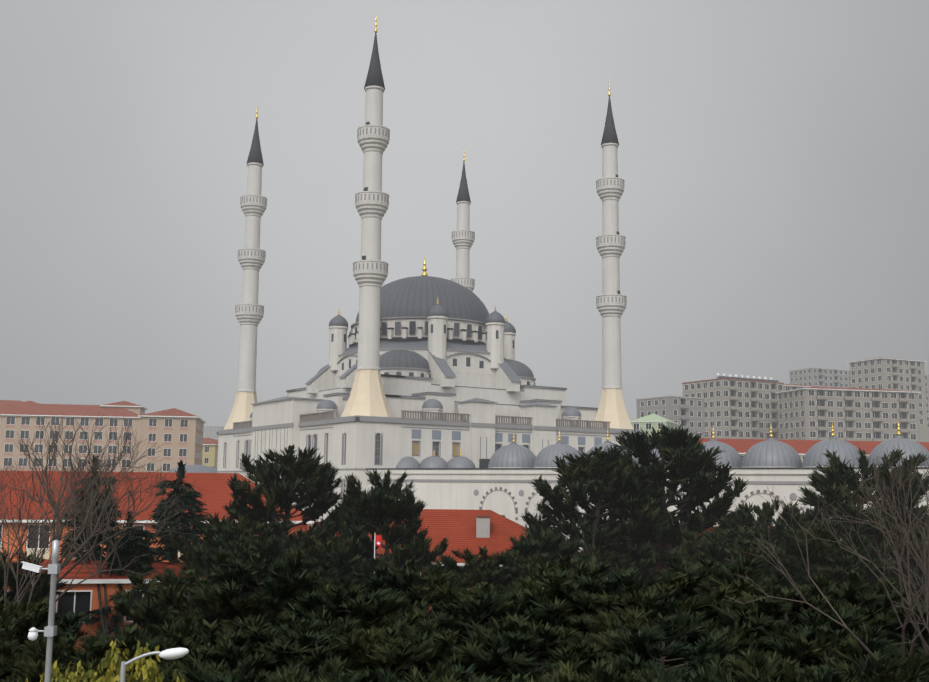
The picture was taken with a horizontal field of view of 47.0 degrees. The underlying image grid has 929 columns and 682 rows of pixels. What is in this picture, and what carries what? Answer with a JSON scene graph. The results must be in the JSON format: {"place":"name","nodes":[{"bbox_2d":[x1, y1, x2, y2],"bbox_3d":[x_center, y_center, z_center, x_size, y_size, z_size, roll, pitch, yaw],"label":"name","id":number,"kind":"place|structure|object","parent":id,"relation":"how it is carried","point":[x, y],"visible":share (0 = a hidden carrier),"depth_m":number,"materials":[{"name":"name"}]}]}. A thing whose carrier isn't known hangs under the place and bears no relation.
{"place":"outdoors","nodes":[
{"label":"outdoors","id":0,"kind":"place"},
{"bbox_2d":[0,0,928,426],"label":"sky","id":1,"kind":"structure","parent":0,"point":[773,155],"materials":[{"name":"grey"}]},
{"bbox_3d":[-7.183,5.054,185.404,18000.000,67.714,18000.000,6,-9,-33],"label":"ground","id":2,"kind":"structure","parent":0,"visible":0},
{"bbox_2d":[0,400,22,403],"bbox_3d":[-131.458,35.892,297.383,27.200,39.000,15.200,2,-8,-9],"label":"roof","id":3,"kind":"structure","parent":2,"relation":"on","point":[9,401],"depth_m":299.31,"materials":[{"name":"red tile"}]},
{"bbox_2d":[12,401,38,414],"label":"roof","id":4,"kind":"structure","parent":2,"relation":"on","point":[28,402],"depth_m":267.87,"materials":[{"name":"red tile"}]},
{"bbox_2d":[0,551,80,681],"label":"tree","id":5,"kind":"object","parent":2,"relation":"on","point":[41,589],"visible":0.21,"depth_m":50.61,"materials":[{"name":"brown plant"}]},
{"bbox_2d":[21,540,60,681],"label":"cctv pole","id":6,"kind":"object","parent":2,"relation":"on","point":[50,629],"visible":1,"depth_m":16.25,"materials":[{"name":"metal"}]},
{"bbox_2d":[0,596,89,681],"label":"pine tree","id":7,"kind":"object","parent":2,"relation":"on","point":[12,615],"visible":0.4,"depth_m":40.69,"materials":[{"name":"green plant"}]},
{"bbox_2d":[0,633,130,681],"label":"pine tree","id":8,"kind":"object","parent":2,"relation":"on","point":[35,670],"visible":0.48,"depth_m":32.83,"materials":[{"name":"green plant"}]},
{"bbox_2d":[0,403,140,471],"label":"apartment building","id":9,"kind":"structure","parent":2,"relation":"on","point":[23,417],"depth_m":258.60,"materials":[{"name":"beige concrete"}]},
{"bbox_2d":[100,401,147,416],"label":"roof","id":10,"kind":"structure","parent":9,"relation":"on","point":[136,408],"depth_m":266.47,"materials":[{"name":"red"}]},
{"bbox_2d":[55,661,96,681],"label":"bush","id":11,"kind":"object","parent":2,"relation":"on","point":[67,672],"visible":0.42,"depth_m":25.36,"materials":[{"name":"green plant"}]},
{"bbox_2d":[0,459,154,631],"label":"bare tree","id":12,"kind":"object","parent":2,"relation":"on","point":[18,597],"visible":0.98,"depth_m":45.30,"materials":[{"name":"brown plant"}]},
{"bbox_2d":[59,455,122,562],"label":"cedar tree","id":13,"kind":"object","parent":2,"relation":"on","point":[97,551],"visible":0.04,"depth_m":60.34,"materials":[{"name":"green plant"}]},
{"bbox_2d":[0,414,189,599],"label":"bare tree","id":14,"kind":"object","parent":2,"relation":"on","point":[67,560],"visible":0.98,"depth_m":52.47,"materials":[{"name":"brown plant"}]},
{"bbox_2d":[7,447,198,637],"bbox_3d":[-19.279,13.155,56.450,10.200,15.336,7.354,3,-8,-16],"label":"bare tree","id":15,"kind":"object","parent":2,"relation":"on","point":[105,629],"visible":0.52,"depth_m":56.13,"materials":[{"name":"brown plant"}]},
{"bbox_2d":[2,560,204,655],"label":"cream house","id":16,"kind":"structure","parent":2,"relation":"on","point":[82,597],"depth_m":55.14,"materials":[{"name":"orange paint"}]},
{"bbox_2d":[22,623,186,681],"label":"pine tree","id":17,"kind":"object","parent":2,"relation":"on","point":[126,636],"visible":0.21,"depth_m":34.70,"materials":[{"name":"green plant"}]},
{"bbox_2d":[25,637,184,681],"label":"yellow tree","id":18,"kind":"object","parent":2,"relation":"on","point":[145,673],"visible":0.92,"depth_m":22.40,"materials":[{"name":"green plant"}]},
{"bbox_2d":[83,511,158,636],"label":"cedar tree","id":19,"kind":"object","parent":2,"relation":"on","point":[129,550],"visible":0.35,"depth_m":56.30,"materials":[{"name":"green plant"}]},
{"bbox_2d":[120,647,188,681],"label":"street lamp","id":20,"kind":"object","parent":2,"relation":"on","point":[175,653],"visible":1,"depth_m":14.23,"materials":[{"name":"metal"}]},
{"bbox_2d":[0,470,316,562],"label":"orange block","id":21,"kind":"structure","parent":2,"relation":"on","point":[215,489],"depth_m":88.44,"materials":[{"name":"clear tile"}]},
{"bbox_2d":[93,567,234,659],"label":"pine tree","id":22,"kind":"object","parent":2,"relation":"on","point":[167,597],"visible":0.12,"depth_m":48.10,"materials":[{"name":"green plant"}]},
{"bbox_2d":[138,408,205,471],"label":"apartment building","id":23,"kind":"structure","parent":2,"relation":"on","point":[176,434],"depth_m":239.02,"materials":[{"name":"beige paint"}]},
{"bbox_2d":[149,460,212,563],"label":"cedar tree","id":24,"kind":"object","parent":2,"relation":"on","point":[169,552],"visible":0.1,"depth_m":62.86,"materials":[{"name":"green plant"}]},
{"bbox_2d":[168,464,216,472],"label":"roof","id":25,"kind":"structure","parent":2,"relation":"on","point":[195,468],"depth_m":207.41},
{"bbox_2d":[202,438,217,466],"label":"yellow house","id":26,"kind":"structure","parent":2,"relation":"on","point":[210,452],"depth_m":293.12,"materials":[{"name":"yellow paint"}]},
{"bbox_2d":[203,426,223,439],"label":"building","id":27,"kind":"structure","parent":2,"relation":"on","point":[210,431],"depth_m":1093.74,"materials":[{"name":"grey concrete"}]},
{"bbox_2d":[130,618,320,681],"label":"pine tree","id":28,"kind":"object","parent":2,"relation":"on","point":[208,637],"visible":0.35,"depth_m":35.98,"materials":[{"name":"green plant"}]},
{"bbox_2d":[169,514,289,608],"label":"pine tree","id":29,"kind":"object","parent":2,"relation":"on","point":[240,525],"visible":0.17,"depth_m":58.33,"materials":[{"name":"green plant"}]},
{"bbox_2d":[161,530,326,606],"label":"pine tree","id":30,"kind":"object","parent":2,"relation":"on","point":[242,552],"visible":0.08,"depth_m":56.15,"materials":[{"name":"green plant"}]},
{"bbox_2d":[150,652,352,681],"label":"pine tree","id":31,"kind":"object","parent":2,"relation":"on","point":[194,671],"visible":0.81,"depth_m":29.73,"materials":[{"name":"green plant"}]},
{"bbox_2d":[136,547,369,647],"bbox_3d":[-9.069,14.285,46.398,10.123,10.598,10.311,1,-8,-2],"label":"pine tree","id":32,"kind":"object","parent":2,"relation":"on","point":[280,583],"visible":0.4,"depth_m":45.10,"materials":[{"name":"green plant"}]},
{"bbox_2d":[205,444,350,559],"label":"pine tree","id":33,"kind":"object","parent":2,"relation":"on","point":[308,479],"visible":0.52,"depth_m":67.60,"materials":[{"name":"green plant"}]},
{"bbox_2d":[172,615,402,681],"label":"pine tree","id":34,"kind":"object","parent":2,"relation":"on","point":[311,648],"visible":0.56,"depth_m":35.63,"materials":[{"name":"green plant"}]},
{"bbox_2d":[267,664,401,681],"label":"pine tree","id":35,"kind":"object","parent":2,"relation":"on","point":[290,676],"visible":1,"depth_m":27.19,"materials":[{"name":"green plant"}]},
{"bbox_2d":[292,532,394,584],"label":"pine tree","id":36,"kind":"object","parent":2,"relation":"on","point":[346,553],"visible":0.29,"depth_m":59.82,"materials":[{"name":"green plant"}]},
{"bbox_2d":[270,577,449,679],"bbox_3d":[-5.302,14.297,42.672,10.061,9.620,8.976,-3,-9,26],"label":"pine tree","id":37,"kind":"object","parent":2,"relation":"on","point":[347,599],"visible":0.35,"depth_m":41.91,"materials":[{"name":"green plant"}]},
{"bbox_2d":[374,533,381,571],"bbox_3d":[-5.049,16.007,60.922,0.440,10.036,0.140,1,-8,-1],"label":"flag pole","id":38,"kind":"object","parent":2,"relation":"on","point":[378,538],"visible":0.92,"depth_m":61.54,"materials":[{"name":"metal"}]},
{"bbox_2d":[331,468,457,587],"bbox_3d":[-4.729,14.915,64.510,8.272,14.432,8.190,-1,-8,10],"label":"pine tree","id":39,"kind":"object","parent":2,"relation":"on","point":[375,509],"visible":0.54,"depth_m":63.79,"materials":[{"name":"green plant"}]},
{"bbox_2d":[300,618,489,681],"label":"pine tree","id":40,"kind":"object","parent":2,"relation":"on","point":[391,652],"visible":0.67,"depth_m":35.48,"materials":[{"name":"green plant"}]},
{"bbox_2d":[321,558,497,631],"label":"pine tree","id":41,"kind":"object","parent":2,"relation":"on","point":[432,576],"visible":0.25,"depth_m":46.40,"materials":[{"name":"green plant"}]},
{"bbox_2d":[293,509,574,609],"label":"house","id":42,"kind":"structure","parent":2,"relation":"on","point":[457,527],"depth_m":79.99,"materials":[{"name":"orange tile"}]},
{"bbox_2d":[475,515,490,537],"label":"chimney","id":43,"kind":"object","parent":42,"relation":"on","point":[482,526],"visible":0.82,"depth_m":79.17,"materials":[{"name":"paint"}]},
{"bbox_2d":[393,661,506,681],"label":"pine tree","id":44,"kind":"object","parent":2,"relation":"on","point":[438,674],"visible":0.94,"depth_m":29.05,"materials":[{"name":"green plant"}]},
{"bbox_2d":[426,545,533,615],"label":"pine tree","id":45,"kind":"object","parent":2,"relation":"on","point":[472,574],"visible":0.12,"depth_m":57.73,"materials":[{"name":"green plant"}]},
{"bbox_2d":[399,575,599,680],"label":"pine tree","id":46,"kind":"object","parent":2,"relation":"on","point":[485,605],"visible":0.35,"depth_m":40.94,"materials":[{"name":"green plant"}]},
{"bbox_2d":[403,615,614,681],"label":"pine tree","id":47,"kind":"object","parent":2,"relation":"on","point":[495,659],"visible":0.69,"depth_m":35.23,"materials":[{"name":"green plant"}]},
{"bbox_2d":[483,672,563,681],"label":"pine tree","id":48,"kind":"object","parent":2,"relation":"on","point":[519,678],"visible":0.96,"depth_m":27.70,"materials":[{"name":"green plant"}]},
{"bbox_2d":[467,529,599,588],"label":"pine tree","id":49,"kind":"object","parent":2,"relation":"on","point":[526,549],"visible":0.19,"depth_m":60.67,"materials":[{"name":"green plant"}]},
{"bbox_2d":[465,555,675,657],"bbox_3d":[3.736,14.278,45.761,10.866,10.075,9.694,2,-8,-11],"label":"pine tree","id":50,"kind":"object","parent":2,"relation":"on","point":[547,570],"visible":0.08,"depth_m":45.30,"materials":[{"name":"green plant"}]},
{"bbox_2d":[520,446,678,584],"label":"pine tree","id":51,"kind":"object","parent":2,"relation":"on","point":[596,480],"visible":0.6,"depth_m":69.56,"materials":[{"name":"green plant"}]},
{"bbox_2d":[545,651,684,681],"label":"pine tree","id":52,"kind":"object","parent":2,"relation":"on","point":[605,670],"visible":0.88,"depth_m":28.05,"materials":[{"name":"green plant"}]},
{"bbox_2d":[522,569,745,666],"bbox_3d":[6.778,14.023,42.588,10.301,9.717,9.742,-7,-11,42],"label":"pine tree","id":53,"kind":"object","parent":2,"relation":"on","point":[585,590],"visible":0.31,"depth_m":42.17,"materials":[{"name":"green plant"}]},
{"bbox_2d":[366,467,928,550],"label":"arcade wall","id":54,"kind":"structure","parent":2,"relation":"on","point":[511,494],"depth_m":133.69,"materials":[{"name":"white stone"}]},
{"bbox_2d":[396,456,419,467],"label":"dome","id":55,"kind":"structure","parent":54,"relation":"on","point":[408,462],"depth_m":150.27,"materials":[{"name":"grey metal"}]},
{"bbox_2d":[488,434,535,467],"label":"arcade dome","id":56,"kind":"structure","parent":54,"relation":"on","point":[513,455],"depth_m":136.27,"materials":[{"name":"grey metal"}]},
{"bbox_2d":[533,429,580,467],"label":"arcade dome","id":57,"kind":"structure","parent":54,"relation":"on","point":[545,456],"depth_m":132.81,"materials":[{"name":"grey metal"}]},
{"bbox_2d":[584,430,626,462],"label":"arcade dome","id":58,"kind":"structure","parent":54,"relation":"on","point":[605,444],"depth_m":130.03,"materials":[{"name":"grey metal"}]},
{"bbox_2d":[632,448,674,466],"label":"arcade dome","id":59,"kind":"structure","parent":54,"relation":"on","point":[652,453],"depth_m":124.83,"materials":[{"name":"grey metal"}]},
{"bbox_2d":[699,429,741,467],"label":"arcade dome","id":60,"kind":"structure","parent":54,"relation":"on","point":[732,455],"depth_m":121.08,"materials":[{"name":"grey metal"}]},
{"bbox_2d":[742,428,801,466],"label":"arcade dome","id":61,"kind":"structure","parent":54,"relation":"on","point":[771,451],"depth_m":117.19,"materials":[{"name":"grey metal"}]},
{"bbox_2d":[802,421,860,466],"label":"arcade dome","id":62,"kind":"structure","parent":54,"relation":"on","point":[814,454],"depth_m":113.68,"materials":[{"name":"grey metal"}]},
{"bbox_2d":[867,421,928,466],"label":"arcade dome","id":63,"kind":"structure","parent":54,"relation":"on","point":[910,447],"depth_m":110.11,"materials":[{"name":"grey metal"}]},
{"bbox_2d":[630,414,677,441],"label":"green house","id":64,"kind":"structure","parent":2,"relation":"on","point":[655,421],"depth_m":259.93,"materials":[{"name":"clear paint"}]},
{"bbox_2d":[577,422,758,583],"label":"pine tree","id":65,"kind":"object","parent":2,"relation":"on","point":[685,464],"visible":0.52,"depth_m":72.50,"materials":[{"name":"green plant"}]},
{"bbox_2d":[636,395,704,437],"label":"apartment building","id":66,"kind":"structure","parent":2,"relation":"on","point":[689,412],"depth_m":298.73,"materials":[{"name":"grey concrete"}]},
{"bbox_2d":[579,526,769,580],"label":"house","id":67,"kind":"structure","parent":2,"relation":"on","point":[659,566],"depth_m":74.26,"materials":[{"name":"red"}]},
{"bbox_2d":[572,609,781,681],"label":"pine tree","id":68,"kind":"object","parent":2,"relation":"on","point":[653,644],"visible":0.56,"depth_m":36.12,"materials":[{"name":"green plant"}]},
{"bbox_2d":[627,664,751,681],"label":"pine tree","id":69,"kind":"object","parent":2,"relation":"on","point":[651,677],"visible":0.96,"depth_m":27.68,"materials":[{"name":"green plant"}]},
{"bbox_2d":[656,527,794,599],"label":"pine tree","id":70,"kind":"object","parent":2,"relation":"on","point":[714,547],"visible":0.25,"depth_m":60.92,"materials":[{"name":"green plant"}]},
{"bbox_2d":[637,555,827,665],"bbox_3d":[10.665,14.191,45.850,10.123,10.098,10.311,-5,-9,34],"label":"pine tree","id":71,"kind":"object","parent":2,"relation":"on","point":[711,577],"visible":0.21,"depth_m":44.98,"materials":[{"name":"green plant"}]},
{"bbox_2d":[682,373,783,439],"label":"apartment building","id":72,"kind":"structure","parent":2,"relation":"on","point":[736,407],"depth_m":345.88,"materials":[{"name":"grey concrete"}]},
{"bbox_2d":[699,497,824,590],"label":"pine tree","id":73,"kind":"object","parent":2,"relation":"on","point":[745,519],"visible":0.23,"depth_m":69.18,"materials":[{"name":"green plant"}]},
{"bbox_2d":[685,644,874,681],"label":"pine tree","id":74,"kind":"object","parent":2,"relation":"on","point":[751,661],"visible":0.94,"depth_m":29.98,"materials":[{"name":"green plant"}]},
{"bbox_2d":[663,583,920,672],"bbox_3d":[12.477,13.986,40.832,9.914,9.281,9.733,0,-8,3],"label":"pine tree","id":75,"kind":"object","parent":2,"relation":"on","point":[766,613],"visible":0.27,"depth_m":39.74,"materials":[{"name":"green plant"}]},
{"bbox_2d":[784,384,819,390],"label":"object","id":76,"kind":"structure","parent":2,"relation":"on","point":[787,387],"depth_m":430.11,"materials":[{"name":"grey concrete"}]},
{"bbox_2d":[698,438,928,461],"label":"red roof","id":77,"kind":"structure","parent":2,"relation":"on","point":[741,447],"depth_m":214.39,"materials":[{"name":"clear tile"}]},
{"bbox_2d":[789,367,850,387],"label":"apartment building","id":78,"kind":"structure","parent":2,"relation":"on","point":[820,377],"depth_m":522.95,"materials":[{"name":"grey concrete"}]},
{"bbox_2d":[750,519,895,597],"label":"pine tree","id":79,"kind":"object","parent":2,"relation":"on","point":[837,557],"visible":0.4,"depth_m":59.83,"materials":[{"name":"green plant"}]},
{"bbox_2d":[723,442,928,674],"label":"bare tree","id":80,"kind":"object","parent":2,"relation":"on","point":[915,623],"visible":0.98,"depth_m":31.89,"materials":[{"name":"brown plant"}]},
{"bbox_2d":[760,619,928,681],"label":"pine tree","id":81,"kind":"object","parent":2,"relation":"on","point":[837,647],"visible":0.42,"depth_m":35.46,"materials":[{"name":"green plant"}]},
{"bbox_2d":[761,569,928,668],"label":"pine tree","id":82,"kind":"object","parent":2,"relation":"on","point":[856,593],"visible":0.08,"depth_m":42.45,"materials":[{"name":"green plant"}]},
{"bbox_2d":[776,387,920,441],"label":"apartment building","id":83,"kind":"structure","parent":2,"relation":"on","point":[852,414],"depth_m":333.23,"materials":[{"name":"grey concrete"}]},
{"bbox_2d":[772,448,928,588],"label":"pine tree","id":84,"kind":"object","parent":2,"relation":"on","point":[844,477],"visible":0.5,"depth_m":69.12,"materials":[{"name":"green plant"}]},
{"bbox_2d":[778,650,928,681],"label":"pine tree","id":85,"kind":"object","parent":2,"relation":"on","point":[876,669],"visible":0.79,"depth_m":30.61,"materials":[{"name":"green plant"}]},
{"bbox_2d":[819,593,928,664],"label":"pine tree","id":86,"kind":"object","parent":2,"relation":"on","point":[898,637],"visible":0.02,"depth_m":41.74,"materials":[{"name":"green plant"}]},
{"bbox_2d":[847,357,927,441],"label":"apartment building","id":87,"kind":"structure","parent":2,"relation":"on","point":[891,374],"depth_m":403.11,"materials":[{"name":"grey concrete"}]},
{"bbox_2d":[868,503,928,598],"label":"pine tree","id":88,"kind":"object","parent":2,"relation":"on","point":[894,576],"visible":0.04,"depth_m":67.56,"materials":[{"name":"green plant"}]},
{"bbox_2d":[881,515,928,632],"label":"bare tree","id":89,"kind":"object","parent":2,"relation":"on","point":[926,595],"visible":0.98,"depth_m":28.99,"materials":[{"name":"brown plant"}]},
{"bbox_2d":[925,374,928,441],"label":"apartment building","id":90,"kind":"structure","parent":2,"relation":"on","point":[927,389],"depth_m":476.47,"materials":[{"name":"grey concrete"}]},
{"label":"platform paving","id":91,"kind":"structure","parent":2,"relation":"on","visible":0},
{"bbox_2d":[217,101,266,472],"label":"minaret","id":92,"kind":"object","parent":91,"relation":"on","point":[249,311],"visible":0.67,"depth_m":192.44,"materials":[{"name":"grey stone"}]},
{"bbox_2d":[331,19,400,511],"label":"minaret","id":93,"kind":"object","parent":91,"relation":"on","point":[367,396],"visible":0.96,"depth_m":152.99,"materials":[{"name":"grey stone"}]},
{"bbox_2d":[217,316,644,526],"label":"mosque","id":94,"kind":"structure","parent":91,"relation":"on","point":[472,395],"depth_m":168.21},
{"bbox_2d":[329,310,347,326],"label":"turret dome","id":95,"kind":"structure","parent":94,"relation":"attached to","point":[338,320],"depth_m":182.56,"materials":[{"name":"grey metal"}]},
{"bbox_2d":[380,350,429,369],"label":"half dome","id":96,"kind":"structure","parent":94,"relation":"attached to","point":[402,358],"depth_m":167.52,"materials":[{"name":"grey metal"}]},
{"bbox_2d":[355,258,488,323],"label":"dome","id":97,"kind":"structure","parent":94,"relation":"on","point":[416,296],"depth_m":177.60,"materials":[{"name":"grey metal"}]},
{"bbox_2d":[427,299,447,316],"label":"turret dome","id":98,"kind":"structure","parent":94,"relation":"attached to","point":[437,310],"depth_m":170.83,"materials":[{"name":"grey metal"}]},
{"bbox_2d":[485,305,504,323],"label":"turret dome","id":99,"kind":"structure","parent":94,"relation":"attached to","point":[495,316],"depth_m":177.01,"materials":[{"name":"grey metal"}]},
{"bbox_2d":[504,314,515,332],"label":"turret dome","id":100,"kind":"structure","parent":94,"relation":"attached to","point":[509,327],"depth_m":187.95,"materials":[{"name":"grey metal"}]},
{"bbox_2d":[505,359,533,377],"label":"half dome","id":101,"kind":"structure","parent":94,"relation":"attached to","point":[520,368],"depth_m":179.16,"materials":[{"name":"grey metal"}]},
{"bbox_2d":[451,152,474,291],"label":"minaret","id":102,"kind":"object","parent":91,"relation":"on","point":[463,236],"visible":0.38,"depth_m":219.82,"materials":[{"name":"grey stone"}]},
{"bbox_2d":[479,459,489,467],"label":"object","id":103,"kind":"structure","parent":91,"relation":"on","point":[483,463],"depth_m":151.73,"materials":[{"name":"grey"}]},
{"bbox_2d":[420,450,446,467],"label":"dome","id":104,"kind":"structure","parent":103,"relation":"on","point":[433,461],"depth_m":150.54,"materials":[{"name":"grey metal"}]},
{"bbox_2d":[447,448,475,467],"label":"dome","id":105,"kind":"structure","parent":103,"relation":"on","point":[460,461],"depth_m":150.65,"materials":[{"name":"grey metal"}]},
{"bbox_2d":[594,82,633,457],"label":"minaret","id":106,"kind":"object","parent":91,"relation":"on","point":[611,301],"visible":0.69,"depth_m":179.41,"materials":[{"name":"grey stone"}]}
]}

